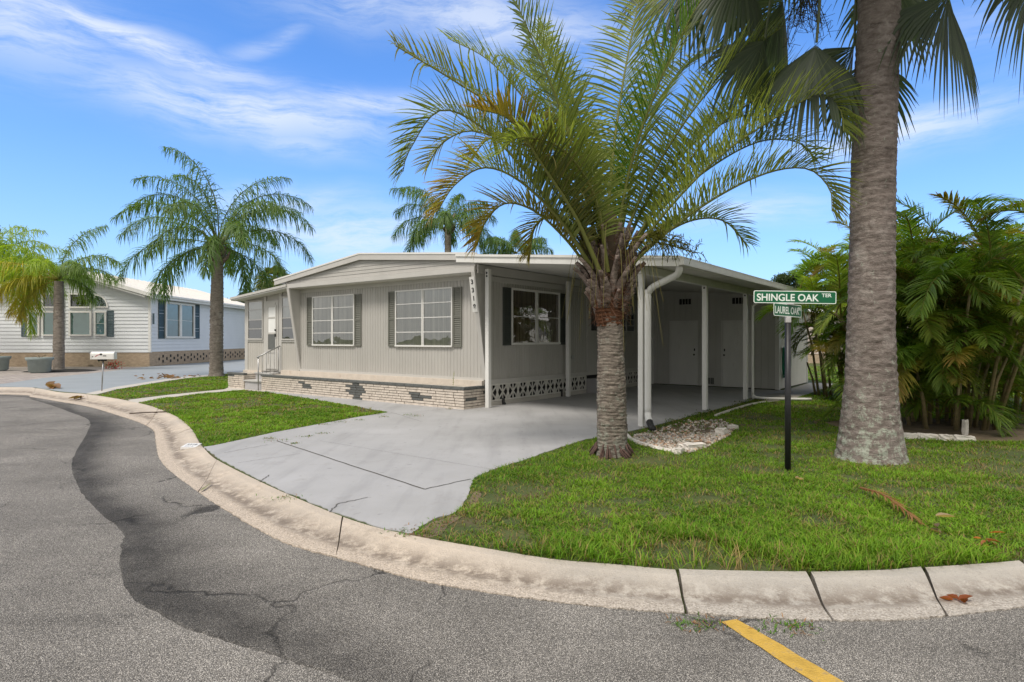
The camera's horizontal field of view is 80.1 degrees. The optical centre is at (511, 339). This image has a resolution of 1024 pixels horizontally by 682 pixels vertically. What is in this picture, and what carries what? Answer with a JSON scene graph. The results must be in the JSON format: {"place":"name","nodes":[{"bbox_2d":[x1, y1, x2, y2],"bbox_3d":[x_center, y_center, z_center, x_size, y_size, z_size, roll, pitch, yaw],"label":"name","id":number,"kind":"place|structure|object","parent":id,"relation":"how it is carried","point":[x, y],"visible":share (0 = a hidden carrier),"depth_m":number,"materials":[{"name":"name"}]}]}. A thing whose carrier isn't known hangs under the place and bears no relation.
{"place":"outdoors","nodes":[
{"label":"outdoors","id":0,"kind":"place"},
{"bbox_2d":[23,369,96,372],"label":"mulch","id":1,"kind":"object","parent":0,"point":[70,370],"visible":0.67,"depth_m":28.79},
{"bbox_2d":[0,224,122,369],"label":"palm tree","id":2,"kind":"object","parent":1,"relation":"on","point":[69,270],"visible":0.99,"depth_m":29.33,"materials":[{"name":"green plant"}]},
{"bbox_2d":[0,367,139,383],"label":"paved court","id":3,"kind":"object","parent":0,"point":[13,374],"visible":0.53,"depth_m":27.29,"materials":[{"name":"grey concrete"}]},
{"bbox_2d":[0,353,11,370],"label":"flower pot","id":4,"kind":"object","parent":3,"relation":"on","point":[4,363],"visible":0.99,"depth_m":29.38,"materials":[{"name":"ceramic"}]},
{"bbox_2d":[0,225,71,340],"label":"palm tree","id":5,"kind":"object","parent":3,"relation":"on","point":[42,246],"visible":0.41,"depth_m":30.65,"materials":[{"name":"green plant"}]},
{"bbox_2d":[25,354,53,372],"bbox_3d":[-21.583,1.112,27.812,1.080,0.877,1.080,0,0,0],"label":"flower pot","id":6,"kind":"object","parent":3,"relation":"on","point":[39,364],"visible":0.98,"depth_m":27.48,"materials":[{"name":"ceramic"}]},
{"bbox_2d":[105,360,125,368],"bbox_3d":[-20.541,1.344,31.330,1.112,0.558,0.711,0,0,0],"label":"flower bush","id":7,"kind":"object","parent":3,"relation":"on","point":[113,366],"visible":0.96,"depth_m":31.36,"materials":[{"name":"red plant"}]},
{"bbox_2d":[0,359,244,393],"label":"driveway","id":8,"kind":"structure","parent":0,"point":[85,383],"depth_m":24.40,"materials":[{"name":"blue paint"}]},
{"bbox_2d":[45,381,60,388],"bbox_3d":[-14.401,1.451,19.080,0.890,0.214,0.349,0,0,44],"label":"palm boot","id":9,"kind":"object","parent":8,"relation":"on","point":[51,384],"visible":0.99,"depth_m":19.12,"materials":[{"name":"brown plant"}]},
{"bbox_2d":[0,270,244,366],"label":"mobile home","id":10,"kind":"object","parent":8,"relation":"on","point":[130,323],"visible":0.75,"depth_m":34.25,"materials":[{"name":"white"}]},
{"bbox_2d":[27,311,39,335],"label":"window","id":11,"kind":"structure","parent":10,"relation":"in","point":[37,331],"depth_m":34.01,"materials":[{"name":"white paint"}]},
{"bbox_2d":[41,311,52,335],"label":"window","id":12,"kind":"structure","parent":10,"relation":"in","point":[47,319],"depth_m":34.07,"materials":[{"name":"grey glass"}]},
{"bbox_2d":[41,293,53,307],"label":"window","id":13,"kind":"structure","parent":10,"relation":"in","point":[48,305],"depth_m":34.07,"materials":[{"name":"grey glass"}]},
{"bbox_2d":[68,293,90,307],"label":"window","id":14,"kind":"structure","parent":10,"relation":"in","point":[72,303],"depth_m":34.12,"materials":[{"name":"white glass"}]},
{"bbox_2d":[68,311,91,335],"bbox_3d":[-24.184,-0.875,34.091,1.240,1.390,0.109,0,0,-2],"label":"window","id":15,"kind":"structure","parent":10,"relation":"in","point":[79,322],"depth_m":34.12,"materials":[{"name":"grey glass"}]},
{"bbox_2d":[93,311,106,335],"bbox_3d":[-23.090,-0.875,34.130,0.670,1.390,0.109,0,0,-2],"label":"window","id":16,"kind":"structure","parent":10,"relation":"in","point":[100,317],"depth_m":34.16,"materials":[{"name":"white paint"}]},
{"bbox_2d":[94,294,107,307],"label":"arched window","id":17,"kind":"structure","parent":10,"relation":"in","point":[103,303],"depth_m":34.12,"materials":[{"name":"grey glass"}]},
{"bbox_2d":[165,301,194,337],"bbox_3d":[-20.491,-1.145,37.641,0.109,2.170,3.520,0,0,-2],"label":"window","id":18,"kind":"structure","parent":10,"relation":"in","point":[179,317],"depth_m":37.50,"materials":[{"name":"glass"}]},
{"bbox_2d":[134,373,199,378],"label":"leaf litter","id":19,"kind":"object","parent":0,"point":[169,376],"visible":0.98,"depth_m":24.02,"materials":[{"name":"brown plant"}]},
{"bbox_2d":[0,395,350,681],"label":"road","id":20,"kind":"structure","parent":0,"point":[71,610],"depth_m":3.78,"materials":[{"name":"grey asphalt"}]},
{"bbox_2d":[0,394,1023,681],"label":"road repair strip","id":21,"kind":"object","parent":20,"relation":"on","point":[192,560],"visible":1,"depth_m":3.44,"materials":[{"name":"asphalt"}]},
{"bbox_2d":[256,408,823,640],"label":"weeds","id":22,"kind":"object","parent":21,"relation":"on","point":[776,623],"visible":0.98,"depth_m":3.44,"materials":[{"name":"green plant"}]},
{"bbox_2d":[722,619,843,681],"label":"painted line","id":23,"kind":"object","parent":21,"relation":"on","point":[798,663],"visible":1,"depth_m":3.09,"materials":[{"name":"yellow paint"}]},
{"bbox_2d":[129,387,264,402],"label":"garden path","id":24,"kind":"structure","parent":0,"point":[138,400],"depth_m":16.96,"materials":[{"name":"concrete"}]},
{"bbox_2d":[257,345,279,390],"bbox_3d":[-7.402,0.871,18.525,0.041,1.358,0.776,0,0,37],"label":"handrail","id":25,"kind":"object","parent":24,"relation":"on","point":[266,362],"visible":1,"depth_m":18.46,"materials":[{"name":"grey metal"}]},
{"bbox_2d":[204,384,784,533],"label":"driveway","id":26,"kind":"structure","parent":0,"point":[448,442],"depth_m":8.66,"materials":[{"name":"grey concrete"}]},
{"bbox_2d":[225,410,506,511],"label":"driveway joints","id":27,"kind":"object","parent":26,"relation":"on","point":[361,468],"visible":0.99,"depth_m":7.17,"materials":[{"name":"grey concrete"}]},
{"bbox_2d":[455,254,811,430],"bbox_3d":[5.242,-0.124,16.871,5.598,3.372,14.144,0,0,37],"label":"carport","id":28,"kind":"object","parent":26,"relation":"on","point":[694,275],"visible":0.89,"depth_m":13.20,"materials":[{"name":"paint"}]},
{"bbox_2d":[651,290,807,389],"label":"storage shed","id":29,"kind":"structure","parent":26,"relation":"on","point":[676,355],"depth_m":19.69,"materials":[{"name":"grey metal"}]},
{"bbox_2d":[669,320,697,384],"bbox_3d":[5.684,0.450,20.204,0.980,2.120,0.077,0,0,37],"label":"door","id":30,"kind":"structure","parent":29,"relation":"in","point":[683,335],"depth_m":20.21,"materials":[{"name":"white paint"}]},
{"bbox_2d":[721,320,750,387],"bbox_3d":[7.080,0.460,19.128,1.000,2.100,0.077,0,0,37],"label":"door","id":31,"kind":"structure","parent":29,"relation":"in","point":[731,330],"depth_m":19.22,"materials":[{"name":"white paint"}]},
{"bbox_2d":[782,347,784,377],"bbox_3d":[8.444,0.870,18.736,0.190,1.269,0.534,0,0,38],"label":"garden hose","id":32,"kind":"object","parent":29,"relation":"hanging from","point":[783,362],"visible":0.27,"depth_m":18.58,"materials":[{"name":"green rubber"}]},
{"bbox_2d":[0,0,1023,298],"label":"sky","id":33,"kind":"structure","parent":0,"point":[306,92],"materials":[{"name":"blue"}]},
{"bbox_2d":[40,348,1023,586],"bbox_3d":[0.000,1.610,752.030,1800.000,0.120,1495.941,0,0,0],"label":"lawn ground","id":34,"kind":"structure","parent":0,"point":[459,527],"depth_m":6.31,"materials":[{"name":"green plant"}]},
{"bbox_2d":[89,351,116,390],"bbox_3d":[-12.152,0.984,18.089,0.680,1.234,0.211,0,0,-8],"label":"mailbox","id":35,"kind":"object","parent":34,"relation":"on","point":[102,356],"visible":1,"depth_m":18.02,"materials":[{"name":"grey metal"}]},
{"bbox_2d":[86,375,207,394],"bbox_3d":[-12.597,1.561,21.654,0.956,0.050,9.679,0,0,-7],"label":"driveway border","id":36,"kind":"object","parent":34,"relation":"on","point":[115,388],"visible":0.62,"depth_m":20.58,"materials":[{"name":"concrete"}]},
{"bbox_2d":[95,374,227,399],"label":"grass","id":37,"kind":"structure","parent":34,"relation":"on","point":[216,383],"depth_m":19.24,"materials":[{"name":"green plant"}]},
{"bbox_2d":[109,146,315,376],"bbox_3d":[-12.308,-3.280,25.268,7.156,9.860,6.784,0,0,-45],"label":"palm tree","id":38,"kind":"object","parent":34,"relation":"on","point":[219,251],"visible":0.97,"depth_m":25.18,"materials":[{"name":"green plant"}]},
{"bbox_2d":[139,389,386,445],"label":"grass","id":39,"kind":"structure","parent":34,"relation":"on","point":[189,414],"depth_m":12.58,"materials":[{"name":"green plant"}]},
{"bbox_2d":[255,266,287,290],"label":"cabbage palm","id":40,"kind":"object","parent":34,"relation":"on","point":[270,275],"visible":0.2,"depth_m":49.19,"materials":[{"name":"green plant"}]},
{"bbox_2d":[227,370,484,409],"bbox_3d":[-4.919,1.250,16.702,10.320,0.600,0.730,0,0,37],"label":"brick planter","id":41,"kind":"object","parent":34,"relation":"on","point":[448,393],"visible":0.99,"depth_m":15.42,"materials":[{"name":"brick"}]},
{"bbox_2d":[230,252,655,405],"bbox_3d":[-0.820,-0.355,21.923,11.590,3.810,13.435,0,0,37],"label":"mobile home","id":42,"kind":"object","parent":34,"relation":"on","point":[413,314],"visible":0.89,"depth_m":15.89,"materials":[{"name":"beige metal"}]},
{"bbox_2d":[247,300,263,339],"bbox_3d":[-8.319,-0.615,19.718,0.910,1.270,0.054,0,0,37],"label":"window","id":43,"kind":"structure","parent":42,"relation":"in","point":[255,309],"depth_m":19.73,"materials":[{"name":"white glass"}]},
{"bbox_2d":[266,300,278,369],"bbox_3d":[-7.550,-0.130,19.114,0.710,2.160,0.081,0,0,37],"label":"screen door","id":44,"kind":"structure","parent":42,"relation":"in","point":[272,307],"depth_m":19.10,"materials":[{"name":"white metal"}]},
{"bbox_2d":[281,296,293,339],"bbox_3d":[-6.792,-0.640,18.550,0.820,1.340,0.054,0,0,37],"label":"window","id":45,"kind":"structure","parent":42,"relation":"in","point":[286,325],"depth_m":18.67,"materials":[{"name":"white glass"}]},
{"bbox_2d":[312,294,353,345],"bbox_3d":[-5.082,-0.525,17.236,1.930,1.430,0.054,0,0,37],"label":"window","id":46,"kind":"structure","parent":42,"relation":"in","point":[332,315],"depth_m":17.22,"materials":[{"name":"glass"}]},
{"bbox_2d":[394,287,452,346],"bbox_3d":[-2.206,-0.525,15.032,2.000,1.430,0.054,0,0,37],"label":"window","id":47,"kind":"structure","parent":42,"relation":"in","point":[423,317],"depth_m":15.00,"materials":[{"name":"glass"}]},
{"bbox_2d":[511,288,560,344],"bbox_3d":[0.634,-0.550,15.483,0.054,1.380,2.130,0,0,37],"label":"window","id":48,"kind":"structure","parent":42,"relation":"in","point":[535,314],"depth_m":15.43,"materials":[{"name":"glass"}]},
{"bbox_2d":[586,298,597,371],"bbox_3d":[2.416,-0.110,17.825,0.036,2.120,0.900,0,0,37],"label":"door","id":49,"kind":"structure","parent":42,"relation":"in","point":[591,329],"depth_m":17.63,"materials":[{"name":"black"}]},
{"bbox_2d":[623,313,635,331],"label":"window","id":50,"kind":"structure","parent":42,"relation":"in","point":[628,327],"depth_m":19.62,"materials":[{"name":"black glass"}]},
{"bbox_2d":[388,186,498,253],"bbox_3d":[-4.328,-4.089,37.957,6.498,11.478,5.536,0,0,35],"label":"palm tree","id":51,"kind":"object","parent":34,"relation":"on","point":[420,232],"visible":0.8,"depth_m":37.74,"materials":[{"name":"green plant"}]},
{"bbox_2d":[410,486,480,537],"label":"bare soil","id":52,"kind":"structure","parent":34,"relation":"on","point":[437,524],"depth_m":5.10,"materials":[{"name":"brown soil"}]},
{"bbox_2d":[478,229,553,254],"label":"palm tree","id":53,"kind":"object","parent":34,"relation":"on","point":[504,247],"visible":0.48,"depth_m":45.41,"materials":[{"name":"green plant"}]},
{"bbox_2d":[385,0,875,458],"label":"palm tree","id":54,"kind":"object","parent":34,"relation":"on","point":[607,273],"visible":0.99,"depth_m":7.96,"materials":[{"name":"green plant"}]},
{"bbox_2d":[627,433,671,451],"bbox_3d":[1.944,1.540,9.060,0.212,0.061,1.558,0,0,-13],"label":"bed edging","id":55,"kind":"object","parent":34,"relation":"on","point":[650,445],"visible":0.62,"depth_m":8.66,"materials":[{"name":"white stone"}]},
{"bbox_2d":[632,419,734,452],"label":"gravel","id":56,"kind":"structure","parent":34,"relation":"on","point":[670,436],"depth_m":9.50,"materials":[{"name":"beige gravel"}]},
{"bbox_2d":[672,447,684,453],"bbox_3d":[2.264,1.521,8.281,0.131,0.082,0.210,0,-3,30],"label":"edging stone","id":57,"kind":"object","parent":56,"relation":"on","point":[678,450],"visible":0.94,"depth_m":8.21,"materials":[{"name":"white stone"}]},
{"bbox_2d":[678,442,705,449],"bbox_3d":[2.542,1.512,8.570,0.442,0.106,0.175,4,-2,-38],"label":"edging stone","id":58,"kind":"object","parent":56,"relation":"on","point":[688,445],"visible":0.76,"depth_m":8.50,"materials":[{"name":"white stone"}]},
{"bbox_2d":[715,427,727,435],"bbox_3d":[3.357,1.496,9.762,0.153,0.152,0.232,0,-3,35],"label":"edging stone","id":59,"kind":"object","parent":56,"relation":"on","point":[722,431],"visible":0.73,"depth_m":9.68,"materials":[{"name":"beige stone"}]},
{"bbox_2d":[639,398,774,441],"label":"weeds","id":60,"kind":"object","parent":34,"relation":"on","point":[693,415],"visible":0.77,"depth_m":11.59,"materials":[{"name":"green plant"}]},
{"bbox_2d":[727,424,738,428],"bbox_3d":[3.792,1.517,10.454,0.169,0.094,0.109,3,-1,-10],"label":"edging stone","id":61,"kind":"object","parent":34,"relation":"on","point":[732,426],"visible":0.8,"depth_m":10.41,"materials":[{"name":"grey stone"}]},
{"bbox_2d":[714,401,765,416],"bbox_3d":[5.093,1.538,13.564,0.161,0.061,3.439,0,0,38],"label":"bed edging","id":62,"kind":"object","parent":34,"relation":"on","point":[726,411],"visible":0.62,"depth_m":13.41,"materials":[{"name":"white stone"}]},
{"bbox_2d":[754,290,835,470],"bbox_3d":[3.338,0.537,7.207,0.940,2.226,0.265,0,0,-12],"label":"street sign","id":63,"kind":"object","parent":34,"relation":"on","point":[784,305],"visible":1,"depth_m":7.18,"materials":[{"name":"black metal"}]},
{"bbox_2d":[770,272,822,290],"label":"leafy tree","id":64,"kind":"object","parent":34,"relation":"on","point":[785,279],"visible":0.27,"depth_m":59.63,"materials":[{"name":"green plant"}]},
{"bbox_2d":[614,0,1023,464],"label":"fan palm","id":65,"kind":"object","parent":34,"relation":"on","point":[870,427],"visible":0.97,"depth_m":7.74,"materials":[{"name":"grey plant"}]},
{"bbox_2d":[802,304,842,362],"bbox_3d":[20.909,-0.560,42.353,16.800,4.220,7.800,0,0,8],"label":"mobile home","id":66,"kind":"object","parent":34,"relation":"on","point":[810,359],"visible":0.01,"depth_m":39.03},
{"bbox_2d":[774,216,956,404],"bbox_3d":[9.486,-0.530,16.029,4.735,5.176,6.810,0,0,34],"label":"cane palm","id":67,"kind":"object","parent":34,"relation":"on","point":[833,355],"visible":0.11,"depth_m":15.90,"materials":[{"name":"green plant"}]},
{"bbox_2d":[859,487,927,526],"bbox_3d":[3.456,1.500,5.563,0.176,0.105,1.167,0,0,6],"label":"fallen frond","id":68,"kind":"object","parent":34,"relation":"on","point":[893,501],"visible":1,"depth_m":5.47,"materials":[{"name":"brown plant"}]},
{"bbox_2d":[827,417,1023,440],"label":"mulched ground","id":69,"kind":"structure","parent":34,"relation":"on","point":[946,427],"depth_m":10.28,"materials":[{"name":"soil"}]},
{"bbox_2d":[755,189,1023,437],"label":"cane palm","id":70,"kind":"object","parent":69,"relation":"on","point":[941,348],"visible":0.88,"depth_m":10.01,"materials":[{"name":"green plant"}]},
{"bbox_2d":[904,432,917,438],"bbox_3d":[6.200,1.512,9.510,0.350,0.106,0.132,3,0,8],"label":"edging block","id":71,"kind":"object","parent":69,"relation":"on","point":[911,435],"depth_m":9.45,"materials":[{"name":"white stone"}]},
{"bbox_2d":[917,433,937,439],"bbox_3d":[6.448,1.513,9.419,0.317,0.103,0.132,3,0,3],"label":"edging block","id":72,"kind":"object","parent":69,"relation":"on","point":[925,435],"depth_m":9.36,"materials":[{"name":"white stone"}]},
{"bbox_2d":[937,434,951,440],"bbox_3d":[6.651,1.513,9.330,0.233,0.104,0.132,3,0,0],"label":"edging block","id":73,"kind":"object","parent":69,"relation":"on","point":[944,437],"depth_m":9.27,"materials":[{"name":"white stone"}]},
{"bbox_2d":[951,434,975,441],"bbox_3d":[6.851,1.512,9.241,0.317,0.105,0.131,3,0,-2],"label":"edging block","id":74,"kind":"object","parent":69,"relation":"on","point":[955,437],"depth_m":9.18,"materials":[{"name":"white stone"}]},
{"bbox_2d":[961,419,968,434],"bbox_3d":[7.316,1.442,9.827,0.074,0.302,0.066,3,-1,-20],"label":"edging block","id":75,"kind":"object","parent":69,"relation":"on","point":[965,428],"depth_m":9.81,"materials":[{"name":"white concrete"}]},
{"bbox_2d":[930,512,954,532],"bbox_3d":[3.445,1.469,4.879,0.207,0.136,0.089,0,0,-22],"label":"dry leaf","id":76,"kind":"object","parent":34,"relation":"on","point":[940,514],"visible":1,"depth_m":4.88,"materials":[{"name":"beige plant"}]},
{"bbox_2d":[896,219,1023,412],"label":"cane palm","id":77,"kind":"object","parent":34,"relation":"on","point":[1011,238],"visible":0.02,"depth_m":12.69,"materials":[{"name":"green plant"}]},
{"bbox_2d":[973,531,1004,545],"bbox_3d":[3.537,1.475,4.537,0.156,0.138,0.194,0,0,15],"label":"dry leaf","id":78,"kind":"object","parent":34,"relation":"on","point":[988,540],"visible":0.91,"depth_m":4.51,"materials":[{"name":"brown plant"}]},
{"bbox_2d":[679,587,685,613],"bbox_3d":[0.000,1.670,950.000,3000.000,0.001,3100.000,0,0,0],"label":"ground","id":79,"kind":"structure","parent":0,"point":[682,601],"depth_m":3.87,"materials":[{"name":"grey concrete"}]},
{"bbox_2d":[0,387,1023,621],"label":"kerb","id":80,"kind":"structure","parent":79,"relation":"on","point":[912,593],"depth_m":4.03,"materials":[{"name":"concrete"}]},
{"bbox_2d":[70,395,83,398],"bbox_3d":[-11.414,1.525,15.993,0.330,0.083,0.320,0,0,31],"label":"palm boot","id":81,"kind":"object","parent":80,"relation":"on","point":[77,396],"visible":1,"depth_m":15.97,"materials":[{"name":"brown plant"}]},
{"bbox_2d":[129,410,176,413],"bbox_3d":[-7.426,1.525,12.672,0.920,0.033,0.157,0,0,-29],"label":"twig","id":82,"kind":"object","parent":80,"relation":"on","point":[150,412],"visible":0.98,"depth_m":12.63,"materials":[{"name":"brown plant"}]},
{"bbox_2d":[180,443,201,448],"bbox_3d":[-4.650,1.554,8.827,0.200,0.033,0.260,2,3,-8],"label":"kerb tile","id":83,"kind":"object","parent":80,"relation":"on","point":[189,445],"visible":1,"depth_m":8.80,"materials":[{"name":"white paint"}]},
{"bbox_2d":[940,594,971,602],"bbox_3d":[2.725,1.585,3.735,0.167,0.037,0.097,0,0,38],"label":"dry leaf","id":84,"kind":"object","parent":80,"relation":"on","point":[964,598],"visible":1,"depth_m":3.73,"materials":[{"name":"orange plant"}]},
{"bbox_2d":[764,383,831,401],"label":"side path","id":85,"kind":"structure","parent":0,"point":[801,390],"depth_m":17.94,"materials":[{"name":"concrete"}]}
]}

